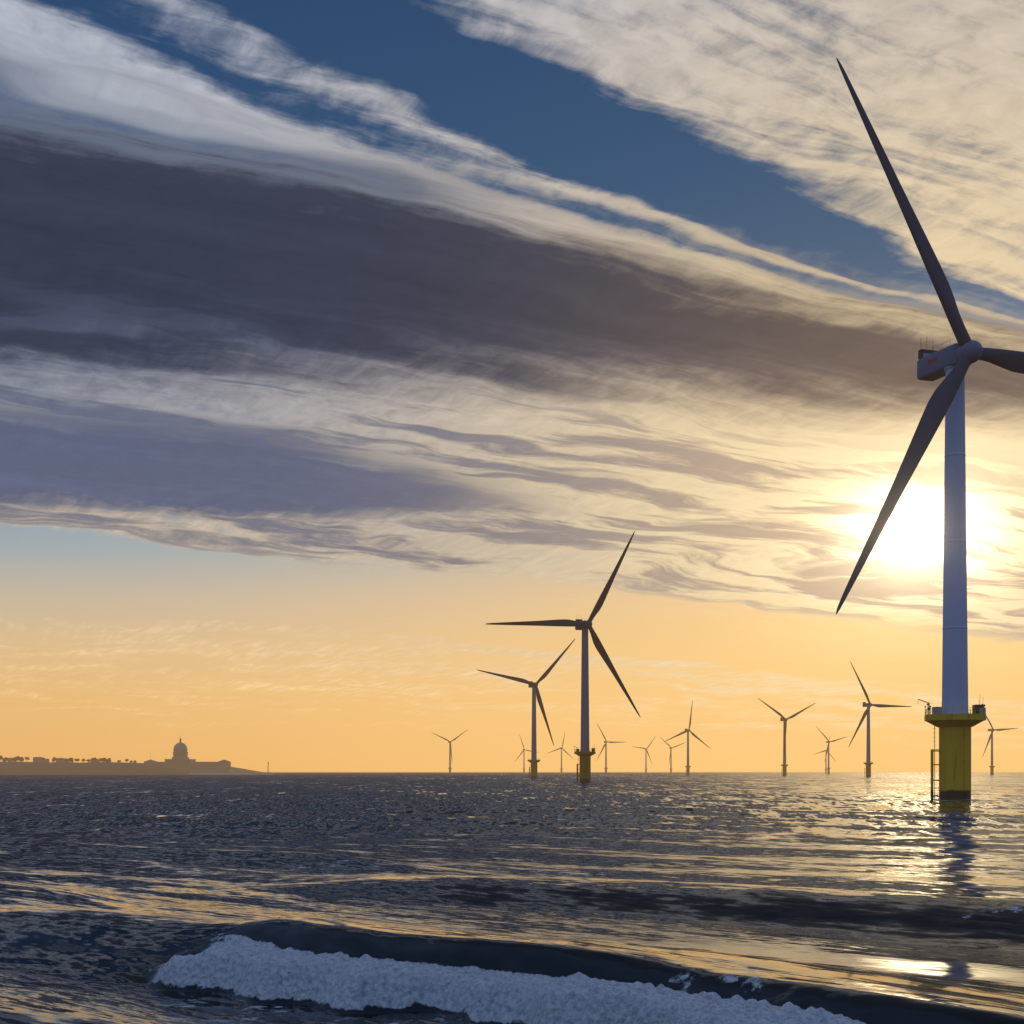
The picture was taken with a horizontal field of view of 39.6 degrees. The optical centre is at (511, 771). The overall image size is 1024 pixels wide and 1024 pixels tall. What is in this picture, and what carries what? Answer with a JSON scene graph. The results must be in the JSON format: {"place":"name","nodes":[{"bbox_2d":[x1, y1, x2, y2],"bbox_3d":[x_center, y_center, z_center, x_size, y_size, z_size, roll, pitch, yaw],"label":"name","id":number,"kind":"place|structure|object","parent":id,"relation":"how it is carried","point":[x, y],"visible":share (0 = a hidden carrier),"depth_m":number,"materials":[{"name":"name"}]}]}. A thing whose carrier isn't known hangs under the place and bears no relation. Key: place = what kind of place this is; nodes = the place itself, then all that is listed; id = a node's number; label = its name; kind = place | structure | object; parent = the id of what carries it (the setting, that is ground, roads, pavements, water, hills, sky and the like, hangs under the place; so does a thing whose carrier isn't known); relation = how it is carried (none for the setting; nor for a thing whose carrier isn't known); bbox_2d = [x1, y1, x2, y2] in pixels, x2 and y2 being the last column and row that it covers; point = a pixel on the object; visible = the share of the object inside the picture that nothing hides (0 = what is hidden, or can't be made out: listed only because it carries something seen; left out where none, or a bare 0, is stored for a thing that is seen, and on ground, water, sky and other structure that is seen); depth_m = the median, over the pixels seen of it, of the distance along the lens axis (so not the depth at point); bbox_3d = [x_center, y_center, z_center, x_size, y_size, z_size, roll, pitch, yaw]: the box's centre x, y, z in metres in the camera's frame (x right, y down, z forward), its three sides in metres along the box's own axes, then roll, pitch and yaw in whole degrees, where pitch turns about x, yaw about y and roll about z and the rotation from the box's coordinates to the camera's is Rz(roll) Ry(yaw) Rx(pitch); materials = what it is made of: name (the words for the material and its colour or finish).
{"place":"outdoors","nodes":[
{"label":"outdoors","id":0,"kind":"place"},
{"bbox_2d":[0,762,275,774],"bbox_3d":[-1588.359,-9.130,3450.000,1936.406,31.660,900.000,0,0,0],"label":"headland","id":1,"kind":"structure","parent":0,"point":[66,768],"depth_m":3005.33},
{"bbox_2d":[8,757,98,762],"bbox_3d":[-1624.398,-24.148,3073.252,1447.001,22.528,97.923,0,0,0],"label":"shore houses","id":2,"kind":"structure","parent":1,"relation":"on","point":[39,759],"depth_m":3087.82,"materials":[{"name":"stone"}]},
{"bbox_2d":[0,756,136,762],"bbox_3d":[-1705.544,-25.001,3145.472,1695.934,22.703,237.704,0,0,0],"label":"shore trees","id":3,"kind":"object","parent":1,"relation":"on","point":[15,759],"visible":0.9,"depth_m":3116.97,"materials":[{"name":"plant"}]},
{"bbox_2d":[143,736,233,772],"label":"domed building","id":4,"kind":"structure","parent":1,"relation":"on","point":[180,760],"depth_m":3051.43,"materials":[{"name":"stone"}]},
{"bbox_2d":[0,772,1023,1023],"bbox_3d":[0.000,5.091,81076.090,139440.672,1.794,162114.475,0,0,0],"label":"sea","id":5,"kind":"structure","parent":0,"point":[570,898],"depth_m":58.79,"materials":[{"name":"blue liquid"}]},
{"bbox_2d":[189,762,272,774],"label":"breakwater","id":6,"kind":"object","parent":5,"relation":"in","point":[232,773],"visible":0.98,"depth_m":2996.32,"materials":[{"name":"concrete"}]},
{"bbox_2d":[431,730,466,773],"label":"turbine","id":7,"kind":"object","parent":5,"relation":"in","point":[450,755],"visible":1,"depth_m":3994.44,"materials":[{"name":"metal"}]},
{"bbox_2d":[478,639,574,777],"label":"turbine","id":8,"kind":"object","parent":5,"relation":"in","point":[534,761],"visible":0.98,"depth_m":1376.02,"materials":[{"name":"metal"}]},
{"bbox_2d":[516,737,538,773],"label":"turbine","id":9,"kind":"object","parent":5,"relation":"in","point":[523,751],"visible":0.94,"depth_m":5374.81,"materials":[{"name":"metal"}]},
{"bbox_2d":[549,733,570,773],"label":"turbine","id":10,"kind":"object","parent":5,"relation":"in","point":[561,748],"visible":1,"depth_m":4993.15,"materials":[{"name":"metal"}]},
{"bbox_2d":[487,531,639,781],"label":"turbine","id":11,"kind":"object","parent":5,"relation":"in","point":[585,753],"visible":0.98,"depth_m":813.56,"materials":[{"name":"metal"}]},
{"bbox_2d":[597,724,621,773],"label":"turbine","id":12,"kind":"object","parent":5,"relation":"in","point":[605,746],"visible":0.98,"depth_m":3994.47,"materials":[{"name":"metal"}]},
{"bbox_2d":[631,736,655,773],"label":"turbine","id":13,"kind":"object","parent":5,"relation":"in","point":[646,751],"visible":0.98,"depth_m":5211.26,"materials":[{"name":"metal"}]},
{"bbox_2d":[660,737,685,773],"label":"turbine","id":14,"kind":"object","parent":5,"relation":"in","point":[670,758],"visible":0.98,"depth_m":4993.77,"materials":[{"name":"metal"}]},
{"bbox_2d":[664,700,710,774],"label":"turbine","id":15,"kind":"object","parent":5,"relation":"in","point":[688,766],"visible":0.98,"depth_m":2879.83,"materials":[{"name":"metal"}]},
{"bbox_2d":[758,698,814,775],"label":"turbine","id":16,"kind":"object","parent":5,"relation":"in","point":[784,720],"visible":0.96,"depth_m":2289.95,"materials":[{"name":"metal"}]},
{"bbox_2d":[813,738,834,772],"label":"turbine","id":17,"kind":"object","parent":5,"relation":"in","point":[825,760],"visible":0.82,"depth_m":5574.96,"materials":[{"name":"metal"}]},
{"bbox_2d":[819,730,847,773],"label":"turbine","id":18,"kind":"object","parent":5,"relation":"in","point":[828,768],"visible":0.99,"depth_m":3994.05,"materials":[{"name":"metal"}]},
{"bbox_2d":[849,661,911,776],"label":"turbine","id":19,"kind":"object","parent":5,"relation":"in","point":[868,705],"visible":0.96,"depth_m":1787.07,"materials":[{"name":"metal"}]},
{"bbox_2d":[836,58,1023,799],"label":"turbine","id":20,"kind":"object","parent":5,"relation":"in","point":[953,719],"visible":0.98,"depth_m":287.53,"materials":[{"name":"metal"}]},
{"bbox_2d":[979,704,1017,774],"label":"turbine","id":21,"kind":"object","parent":5,"relation":"in","point":[992,730],"visible":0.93,"depth_m":2852.46,"materials":[{"name":"metal"}]},
{"bbox_2d":[0,0,1023,771],"label":"sky","id":22,"kind":"structure","parent":0,"point":[342,342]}
]}

